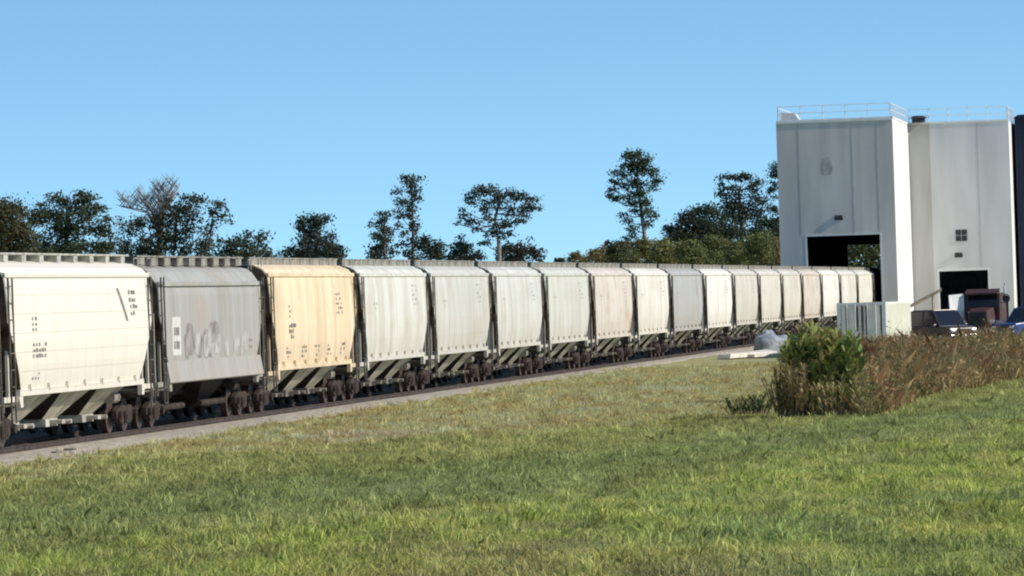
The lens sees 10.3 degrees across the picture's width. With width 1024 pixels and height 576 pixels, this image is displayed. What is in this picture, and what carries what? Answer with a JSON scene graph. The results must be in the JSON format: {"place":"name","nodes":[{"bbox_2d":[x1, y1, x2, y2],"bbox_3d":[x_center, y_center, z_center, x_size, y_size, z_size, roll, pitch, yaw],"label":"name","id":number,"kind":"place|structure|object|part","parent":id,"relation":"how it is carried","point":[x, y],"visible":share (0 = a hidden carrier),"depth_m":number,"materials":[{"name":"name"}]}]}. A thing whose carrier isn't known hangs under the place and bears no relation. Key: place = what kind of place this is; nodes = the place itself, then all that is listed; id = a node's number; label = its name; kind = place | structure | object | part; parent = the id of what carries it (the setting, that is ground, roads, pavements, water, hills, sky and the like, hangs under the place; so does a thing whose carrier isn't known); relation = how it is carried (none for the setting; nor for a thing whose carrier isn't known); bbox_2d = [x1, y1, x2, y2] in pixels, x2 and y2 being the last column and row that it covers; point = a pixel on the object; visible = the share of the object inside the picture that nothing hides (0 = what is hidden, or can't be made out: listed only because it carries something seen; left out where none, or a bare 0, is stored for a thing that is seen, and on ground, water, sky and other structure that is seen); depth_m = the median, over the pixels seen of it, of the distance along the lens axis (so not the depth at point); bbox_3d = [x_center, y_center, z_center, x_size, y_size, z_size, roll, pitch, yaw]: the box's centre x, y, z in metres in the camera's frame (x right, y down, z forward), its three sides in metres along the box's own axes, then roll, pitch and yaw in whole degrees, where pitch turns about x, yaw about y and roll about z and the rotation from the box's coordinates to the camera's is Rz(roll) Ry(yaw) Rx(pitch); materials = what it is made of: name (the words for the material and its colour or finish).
{"place":"outdoors","nodes":[
{"label":"outdoors","id":0,"kind":"place"},
{"bbox_2d":[0,346,753,466],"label":"gravel path","id":1,"kind":"structure","parent":0,"point":[111,443],"depth_m":167.95,"materials":[{"name":"grey gravel"}]},
{"bbox_2d":[56,447,77,452],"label":"drain box","id":2,"kind":"object","parent":1,"relation":"on","point":[65,449],"visible":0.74,"depth_m":136.75,"materials":[{"name":"concrete"}]},
{"bbox_2d":[0,330,834,453],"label":"railway track","id":3,"kind":"structure","parent":1,"relation":"on","point":[34,443],"depth_m":181.61,"materials":[{"name":"metal"}]},
{"bbox_2d":[0,345,2,424],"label":"hopper car","id":4,"kind":"object","parent":3,"relation":"on","point":[1,420],"visible":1,"depth_m":133.54,"materials":[{"name":"paint"}]},
{"bbox_2d":[0,252,155,447],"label":"hopper car","id":5,"kind":"object","parent":3,"relation":"on","point":[75,329],"visible":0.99,"depth_m":142.99,"materials":[{"name":"paint"}]},
{"bbox_2d":[77,255,267,430],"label":"hopper car","id":6,"kind":"object","parent":3,"relation":"on","point":[208,314],"visible":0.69,"depth_m":160.87,"materials":[{"name":"grey paint"}]},
{"bbox_2d":[193,257,359,415],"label":"hopper car","id":7,"kind":"object","parent":3,"relation":"on","point":[311,317],"visible":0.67,"depth_m":177.93,"materials":[{"name":"paint"}]},
{"bbox_2d":[293,258,430,402],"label":"hopper car","id":8,"kind":"object","parent":3,"relation":"on","point":[393,308],"visible":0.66,"depth_m":194.92,"materials":[{"name":"metal"}]},
{"bbox_2d":[370,259,493,391],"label":"hopper car","id":9,"kind":"object","parent":3,"relation":"on","point":[460,305],"visible":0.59,"depth_m":211.37,"materials":[{"name":"metal"}]},
{"bbox_2d":[436,261,545,383],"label":"hopper car","id":10,"kind":"object","parent":3,"relation":"on","point":[517,294],"visible":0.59,"depth_m":227.76,"materials":[{"name":"metal"}]},
{"bbox_2d":[492,261,592,375],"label":"hopper car","id":11,"kind":"object","parent":3,"relation":"on","point":[567,300],"visible":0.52,"depth_m":244.26,"materials":[{"name":"metal"}]},
{"bbox_2d":[543,262,635,368],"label":"hopper car","id":12,"kind":"object","parent":3,"relation":"on","point":[612,298],"visible":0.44,"depth_m":261.32,"materials":[{"name":"metal"}]},
{"bbox_2d":[589,263,671,362],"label":"hopper car","id":13,"kind":"object","parent":3,"relation":"on","point":[651,284],"visible":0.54,"depth_m":278.48,"materials":[{"name":"metal"}]},
{"bbox_2d":[628,264,704,357],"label":"hopper car","id":14,"kind":"object","parent":3,"relation":"on","point":[686,295],"visible":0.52,"depth_m":295.75,"materials":[{"name":"metal"}]},
{"bbox_2d":[664,265,734,352],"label":"hopper car","id":15,"kind":"object","parent":3,"relation":"on","point":[718,296],"visible":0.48,"depth_m":313.14,"materials":[{"name":"metal"}]},
{"bbox_2d":[700,265,759,348],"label":"hopper car","id":16,"kind":"object","parent":3,"relation":"on","point":[745,293],"visible":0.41,"depth_m":329.94,"materials":[{"name":"metal"}]},
{"bbox_2d":[727,265,782,344],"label":"hopper car","id":17,"kind":"object","parent":3,"relation":"on","point":[770,292],"visible":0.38,"depth_m":345.98,"materials":[{"name":"metal"}]},
{"bbox_2d":[771,266,802,335],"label":"hopper car","id":18,"kind":"object","parent":3,"relation":"on","point":[791,282],"visible":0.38,"depth_m":362.50,"materials":[{"name":"metal"}]},
{"bbox_2d":[784,266,821,336],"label":"hopper car","id":19,"kind":"object","parent":3,"relation":"on","point":[811,289],"visible":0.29,"depth_m":378.31,"materials":[{"name":"metal"}]},
{"bbox_2d":[811,267,839,328],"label":"hopper car","id":20,"kind":"object","parent":3,"relation":"on","point":[830,289],"visible":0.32,"depth_m":395.34,"materials":[{"name":"metal"}]},
{"bbox_2d":[830,267,857,328],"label":"hopper car","id":21,"kind":"object","parent":3,"relation":"on","point":[848,285],"visible":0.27,"depth_m":412.12,"materials":[{"name":"metal"}]},
{"bbox_2d":[848,267,873,302],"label":"hopper car","id":22,"kind":"object","parent":3,"relation":"on","point":[864,285],"visible":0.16,"depth_m":430.08,"materials":[{"name":"metal"}]},
{"bbox_2d":[864,267,881,301],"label":"hopper car","id":23,"kind":"object","parent":3,"relation":"on","point":[877,287],"visible":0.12,"depth_m":444.35,"materials":[{"name":"metal"}]},
{"bbox_2d":[0,330,1023,575],"bbox_3d":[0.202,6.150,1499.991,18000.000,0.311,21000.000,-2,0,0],"label":"ground","id":24,"kind":"structure","parent":0,"point":[710,360],"depth_m":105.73,"materials":[{"name":"green plant"}]},
{"bbox_2d":[0,192,50,252],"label":"oak tree","id":25,"kind":"object","parent":24,"relation":"on","point":[13,239],"visible":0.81,"depth_m":429.02,"materials":[{"name":"green plant"}]},
{"bbox_2d":[25,189,129,254],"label":"oak tree","id":26,"kind":"object","parent":24,"relation":"on","point":[66,227],"visible":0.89,"depth_m":439.59,"materials":[{"name":"green plant"}]},
{"bbox_2d":[114,172,179,246],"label":"bare tree","id":27,"kind":"object","parent":24,"relation":"on","point":[148,205],"visible":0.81,"depth_m":451.59,"materials":[{"name":"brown plant"}]},
{"bbox_2d":[108,192,221,256],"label":"oak tree","id":28,"kind":"object","parent":24,"relation":"on","point":[174,238],"visible":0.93,"depth_m":445.45,"materials":[{"name":"green plant"}]},
{"bbox_2d":[204,197,234,256],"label":"slender tree","id":29,"kind":"object","parent":24,"relation":"on","point":[213,212],"visible":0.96,"depth_m":444.83,"materials":[{"name":"green plant"}]},
{"bbox_2d":[211,228,279,257],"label":"oak tree","id":30,"kind":"object","parent":24,"relation":"on","point":[234,243],"visible":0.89,"depth_m":449.64,"materials":[{"name":"green plant"}]},
{"bbox_2d":[276,211,350,258],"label":"oak tree","id":31,"kind":"object","parent":24,"relation":"on","point":[306,226],"visible":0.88,"depth_m":454.52,"materials":[{"name":"green plant"}]},
{"bbox_2d":[363,210,400,259],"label":"cedar tree","id":32,"kind":"object","parent":24,"relation":"on","point":[382,248],"visible":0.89,"depth_m":504.94,"materials":[{"name":"green plant"}]},
{"bbox_2d":[10,334,782,435],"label":"trackside weeds","id":33,"kind":"object","parent":24,"relation":"on","point":[31,430],"depth_m":230.78,"materials":[{"name":"green plant"}]},
{"bbox_2d":[389,170,428,259],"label":"conifer tree","id":34,"kind":"object","parent":24,"relation":"on","point":[411,180],"visible":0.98,"depth_m":499.90,"materials":[{"name":"green plant"}]},
{"bbox_2d":[410,233,448,259],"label":"round bush tree","id":35,"kind":"object","parent":24,"relation":"on","point":[434,251],"visible":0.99,"depth_m":497.56,"materials":[{"name":"green plant"}]},
{"bbox_2d":[442,233,487,260],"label":"oak tree","id":36,"kind":"object","parent":24,"relation":"on","point":[461,249],"visible":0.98,"depth_m":491.84,"materials":[{"name":"green plant"}]},
{"bbox_2d":[452,183,544,260],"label":"spreading oak tree","id":37,"kind":"object","parent":24,"relation":"on","point":[498,202],"visible":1,"depth_m":489.86,"materials":[{"name":"green plant"}]},
{"bbox_2d":[492,236,547,261],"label":"oak tree","id":38,"kind":"object","parent":24,"relation":"on","point":[520,252],"visible":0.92,"depth_m":491.75,"materials":[{"name":"green plant"}]},
{"bbox_2d":[561,250,590,262],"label":"bush","id":39,"kind":"object","parent":24,"relation":"on","point":[573,257],"visible":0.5,"depth_m":511.87,"materials":[{"name":"green plant"}]},
{"bbox_2d":[578,244,608,262],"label":"bush","id":40,"kind":"object","parent":24,"relation":"on","point":[595,255],"visible":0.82,"depth_m":507.08,"materials":[{"name":"green plant"}]},
{"bbox_2d":[451,236,780,265],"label":"thicket","id":41,"kind":"object","parent":24,"relation":"on","point":[606,242],"depth_m":517.42,"materials":[{"name":"green plant"}]},
{"bbox_2d":[597,238,635,262],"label":"bush","id":42,"kind":"object","parent":24,"relation":"on","point":[618,251],"visible":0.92,"depth_m":503.66,"materials":[{"name":"green plant"}]},
{"bbox_2d":[604,147,669,242],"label":"pine tree","id":43,"kind":"object","parent":24,"relation":"on","point":[642,163],"visible":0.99,"depth_m":539.82,"materials":[{"name":"green plant"}]},
{"bbox_2d":[622,236,654,263],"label":"bush","id":44,"kind":"object","parent":24,"relation":"on","point":[639,249],"visible":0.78,"depth_m":511.23,"materials":[{"name":"green plant"}]},
{"bbox_2d":[645,237,680,263],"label":"bush","id":45,"kind":"object","parent":24,"relation":"on","point":[661,249],"visible":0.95,"depth_m":507.28,"materials":[{"name":"green plant"}]},
{"bbox_2d":[669,236,714,264],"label":"bush","id":46,"kind":"object","parent":24,"relation":"on","point":[691,252],"visible":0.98,"depth_m":503.50,"materials":[{"name":"green plant"}]},
{"bbox_2d":[660,201,750,245],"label":"evergreen tree","id":47,"kind":"object","parent":24,"relation":"on","point":[702,226],"visible":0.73,"depth_m":549.19,"materials":[{"name":"green plant"}]},
{"bbox_2d":[694,232,734,264],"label":"bush","id":48,"kind":"object","parent":24,"relation":"on","point":[714,243],"visible":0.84,"depth_m":511.23,"materials":[{"name":"green plant"}]},
{"bbox_2d":[721,238,761,265],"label":"bush","id":49,"kind":"object","parent":24,"relation":"on","point":[733,254],"visible":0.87,"depth_m":507.62,"materials":[{"name":"green plant"}]},
{"bbox_2d":[716,392,775,415],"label":"weed","id":50,"kind":"object","parent":24,"relation":"on","point":[754,404],"visible":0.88,"depth_m":155.90,"materials":[{"name":"green plant"}]},
{"bbox_2d":[713,170,778,238],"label":"pine tree","id":51,"kind":"object","parent":24,"relation":"on","point":[732,206],"visible":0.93,"depth_m":559.66,"materials":[{"name":"green plant"}]},
{"bbox_2d":[717,349,779,358],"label":"fallen board","id":52,"kind":"object","parent":24,"relation":"on","point":[761,353],"visible":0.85,"depth_m":287.99,"materials":[{"name":"white wood"}]},
{"bbox_2d":[729,226,778,265],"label":"bush","id":53,"kind":"object","parent":24,"relation":"on","point":[756,248],"visible":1,"depth_m":503.61,"materials":[{"name":"green plant"}]},
{"bbox_2d":[739,211,779,241],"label":"evergreen tree","id":54,"kind":"object","parent":24,"relation":"on","point":[771,222],"visible":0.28,"depth_m":544.15,"materials":[{"name":"green plant"}]},
{"bbox_2d":[762,161,777,201],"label":"pine tree","id":55,"kind":"object","parent":24,"relation":"on","point":[773,189],"visible":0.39,"depth_m":564.91,"materials":[{"name":"green plant"}]},
{"bbox_2d":[754,329,787,352],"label":"tarpaulin","id":56,"kind":"object","parent":24,"relation":"on","point":[765,339],"visible":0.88,"depth_m":301.78,"materials":[{"name":"grey plastic"}]},
{"bbox_2d":[762,237,780,265],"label":"bush","id":57,"kind":"object","parent":24,"relation":"on","point":[776,260],"visible":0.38,"depth_m":511.09,"materials":[{"name":"green plant"}]},
{"bbox_2d":[758,357,816,418],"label":"dry bush","id":58,"kind":"object","parent":24,"relation":"on","point":[787,398],"visible":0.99,"depth_m":150.31,"materials":[{"name":"brown plant"}]},
{"bbox_2d":[781,323,852,346],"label":"dark bush","id":59,"kind":"object","parent":24,"relation":"on","point":[807,332],"visible":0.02,"depth_m":171.88,"materials":[{"name":"green plant"}]},
{"bbox_2d":[772,319,869,415],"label":"leafy bush","id":60,"kind":"object","parent":24,"relation":"on","point":[833,357],"visible":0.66,"depth_m":151.49,"materials":[{"name":"green plant"}]},
{"bbox_2d":[800,373,877,415],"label":"dry bush","id":61,"kind":"object","parent":24,"relation":"on","point":[822,403],"visible":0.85,"depth_m":150.27,"materials":[{"name":"brown plant"}]},
{"bbox_2d":[848,244,880,270],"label":"thicket","id":62,"kind":"object","parent":24,"relation":"on","point":[869,254],"visible":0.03,"depth_m":564.85,"materials":[{"name":"green plant"}]},
{"bbox_2d":[858,338,882,362],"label":"reddish bush","id":63,"kind":"object","parent":24,"relation":"on","point":[872,348],"visible":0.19,"depth_m":190.00,"materials":[{"name":"brown plant"}]},
{"bbox_2d":[836,301,910,340],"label":"shipping container","id":64,"kind":"object","parent":24,"relation":"on","point":[869,317],"visible":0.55,"depth_m":285.31,"materials":[{"name":"beige metal"}]},
{"bbox_2d":[841,304,861,338],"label":"door","id":65,"kind":"structure","parent":64,"relation":"in","point":[851,310],"depth_m":285.30,"materials":[{"name":"grey paint"}]},
{"bbox_2d":[862,304,880,340],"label":"door","id":66,"kind":"structure","parent":64,"relation":"in","point":[873,311],"depth_m":285.16,"materials":[{"name":"grey paint"}]},
{"bbox_2d":[776,102,1020,320],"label":"concrete building","id":67,"kind":"structure","parent":24,"relation":"on","point":[929,207],"depth_m":458.59,"materials":[{"name":"white concrete"}]},
{"bbox_2d":[908,116,927,122],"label":"roof fan","id":68,"kind":"object","parent":67,"relation":"on","point":[918,119],"visible":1,"depth_m":458.88},
{"bbox_2d":[955,229,966,240],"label":"window","id":69,"kind":"structure","parent":67,"relation":"in","point":[958,232],"depth_m":459.03,"materials":[{"name":"glass"}]},
{"bbox_2d":[910,288,941,309],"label":"stair handrail","id":70,"kind":"object","parent":24,"relation":"on","point":[925,297],"visible":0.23,"depth_m":379.75,"materials":[{"name":"beige metal"}]},
{"bbox_2d":[837,312,1023,417],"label":"tall dry grass","id":71,"kind":"structure","parent":24,"relation":"on","point":[916,365],"depth_m":184.19,"materials":[{"name":"brown plant"}]},
{"bbox_2d":[911,309,977,340],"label":"parked suv","id":72,"kind":"object","parent":24,"relation":"on","point":[931,320],"visible":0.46,"depth_m":317.31,"materials":[{"name":"paint"}]},
{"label":"window glass","id":73,"kind":"part","parent":72,"relation":"part of","materials":[{"name":"glass"}]},
{"bbox_2d":[948,283,1009,332],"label":"maroon lorry","id":74,"kind":"object","parent":24,"relation":"on","point":[991,305],"visible":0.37,"depth_m":334.84,"materials":[{"name":"metal"}]},
{"bbox_2d":[948,294,963,319],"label":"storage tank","id":75,"kind":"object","parent":74,"relation":"in","point":[956,302],"depth_m":335.01,"materials":[{"name":"white metal"}]},
{"bbox_2d":[1001,298,1004,308],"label":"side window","id":76,"kind":"structure","parent":74,"relation":"in","point":[1002,304],"depth_m":335.26,"materials":[{"name":"grey glass"}]},
{"bbox_2d":[992,307,1023,334],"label":"blue pickup","id":77,"kind":"object","parent":24,"relation":"on","point":[1016,316],"visible":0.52,"depth_m":329.12,"materials":[{"name":"paint"}]},
{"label":"window glass","id":78,"kind":"part","parent":77,"relation":"part of","materials":[{"name":"blue glass"}]},
{"bbox_2d":[0,0,1023,267],"label":"sky","id":79,"kind":"structure","parent":0,"point":[278,110],"materials":[{"name":"blue"}]},
{"bbox_2d":[1014,114,1023,306],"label":"navy building","id":80,"kind":"structure","parent":0,"point":[1019,134],"depth_m":463.64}
]}

